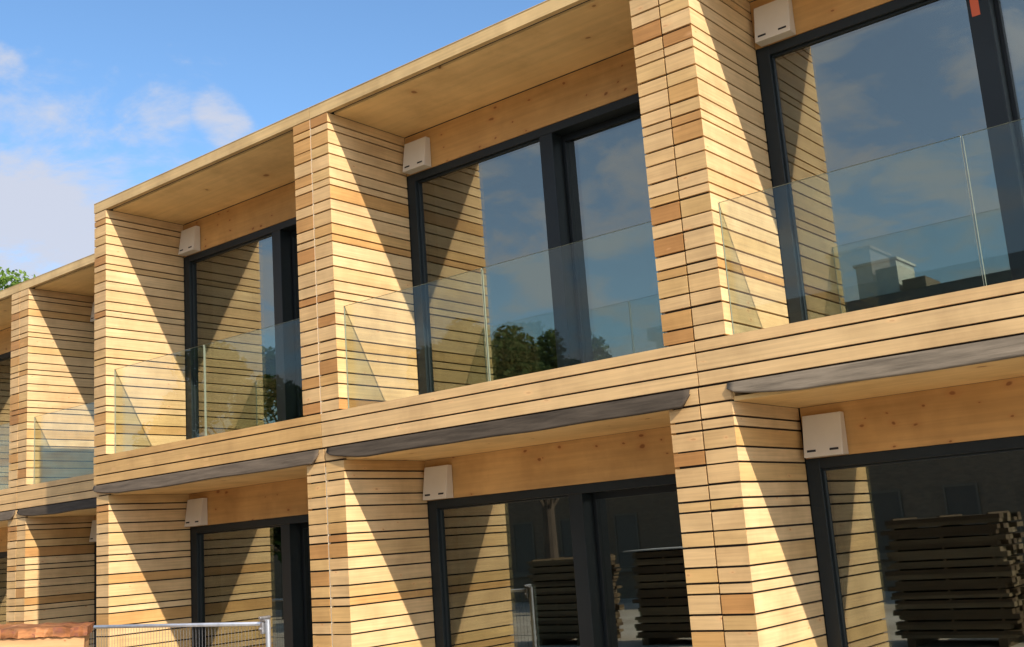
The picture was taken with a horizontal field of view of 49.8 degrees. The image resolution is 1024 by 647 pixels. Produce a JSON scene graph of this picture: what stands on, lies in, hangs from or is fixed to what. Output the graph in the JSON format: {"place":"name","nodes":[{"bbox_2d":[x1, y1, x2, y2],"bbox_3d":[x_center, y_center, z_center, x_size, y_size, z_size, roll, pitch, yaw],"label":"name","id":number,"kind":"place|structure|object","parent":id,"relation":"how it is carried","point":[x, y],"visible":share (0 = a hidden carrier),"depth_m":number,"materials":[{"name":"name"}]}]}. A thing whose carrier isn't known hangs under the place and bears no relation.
{"place":"outdoors","nodes":[
{"label":"outdoors","id":0,"kind":"place"},
{"bbox_2d":[0,622,94,646],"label":"brick wall","id":1,"kind":"structure","parent":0,"point":[66,634],"depth_m":8.68,"materials":[{"name":"brick"}]},
{"bbox_2d":[0,0,545,289],"label":"sky","id":2,"kind":"structure","parent":0,"point":[100,99],"materials":[{"name":"blue"}]},
{"label":"ground","id":3,"kind":"structure","parent":0,"visible":0},
{"bbox_2d":[0,283,21,624],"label":"timber house","id":4,"kind":"structure","parent":3,"relation":"on","point":[10,318],"depth_m":14.93,"materials":[{"name":"beige wood"}]},
{"bbox_2d":[0,552,6,557],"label":"window","id":5,"kind":"structure","parent":4,"relation":"in","point":[2,554],"depth_m":16.39,"materials":[{"name":"black glass"}]},
{"bbox_2d":[0,351,11,362],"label":"window","id":6,"kind":"structure","parent":4,"relation":"in","point":[6,356],"depth_m":17.03,"materials":[{"name":"black metal"}]},
{"bbox_2d":[0,267,35,290],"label":"broadleaf tree","id":7,"kind":"object","parent":3,"relation":"on","point":[4,280],"visible":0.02,"depth_m":27.33,"materials":[{"name":"green plant"}]},
{"bbox_2d":[15,254,98,646],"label":"timber house","id":8,"kind":"structure","parent":3,"relation":"on","point":[57,534],"depth_m":14.62,"materials":[{"name":"beige wood"}]},
{"bbox_2d":[95,542,98,646],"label":"window","id":9,"kind":"structure","parent":8,"relation":"in","point":[96,546],"depth_m":14.73,"materials":[{"name":"black metal"}]},
{"bbox_2d":[93,615,270,646],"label":"fence","id":10,"kind":"object","parent":3,"relation":"on","point":[265,628],"visible":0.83,"depth_m":9.07,"materials":[{"name":"metal"}]},
{"bbox_2d":[92,108,331,646],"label":"timber house","id":11,"kind":"structure","parent":3,"relation":"on","point":[210,462],"depth_m":11.58,"materials":[{"name":"beige wood"}]},
{"bbox_2d":[184,217,302,438],"bbox_3d":[-2.371,0.187,11.383,3.072,2.447,0.205,-13,-14,38],"label":"window","id":12,"kind":"structure","parent":11,"relation":"in","point":[284,234],"depth_m":11.46,"materials":[{"name":"black metal"}]},
{"bbox_2d":[191,514,312,646],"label":"window","id":13,"kind":"structure","parent":11,"relation":"in","point":[294,539],"depth_m":10.89,"materials":[{"name":"black metal"}]},
{"bbox_2d":[309,0,726,646],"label":"timber house","id":14,"kind":"structure","parent":3,"relation":"on","point":[513,430],"depth_m":9.49,"materials":[{"name":"beige wood"}]},
{"bbox_2d":[407,93,641,394],"bbox_3d":[0.384,-0.448,9.210,3.140,2.447,0.205,-13,-14,38],"label":"window","id":15,"kind":"structure","parent":14,"relation":"in","point":[554,139],"depth_m":9.26,"materials":[{"name":"black metal"}]},
{"bbox_2d":[428,474,681,646],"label":"window","id":16,"kind":"structure","parent":14,"relation":"in","point":[584,499],"depth_m":8.71,"materials":[{"name":"black metal"}]},
{"bbox_2d":[659,0,1023,646],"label":"timber house","id":17,"kind":"structure","parent":3,"relation":"on","point":[850,173],"depth_m":7.71,"materials":[{"name":"beige wood"}]},
{"bbox_2d":[756,0,1023,322],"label":"window","id":18,"kind":"structure","parent":17,"relation":"in","point":[996,80],"depth_m":7.43,"materials":[{"name":"black metal"}]},
{"bbox_2d":[806,435,1023,646],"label":"window","id":19,"kind":"structure","parent":17,"relation":"in","point":[834,604],"depth_m":7.34,"materials":[{"name":"black metal"}]}
]}

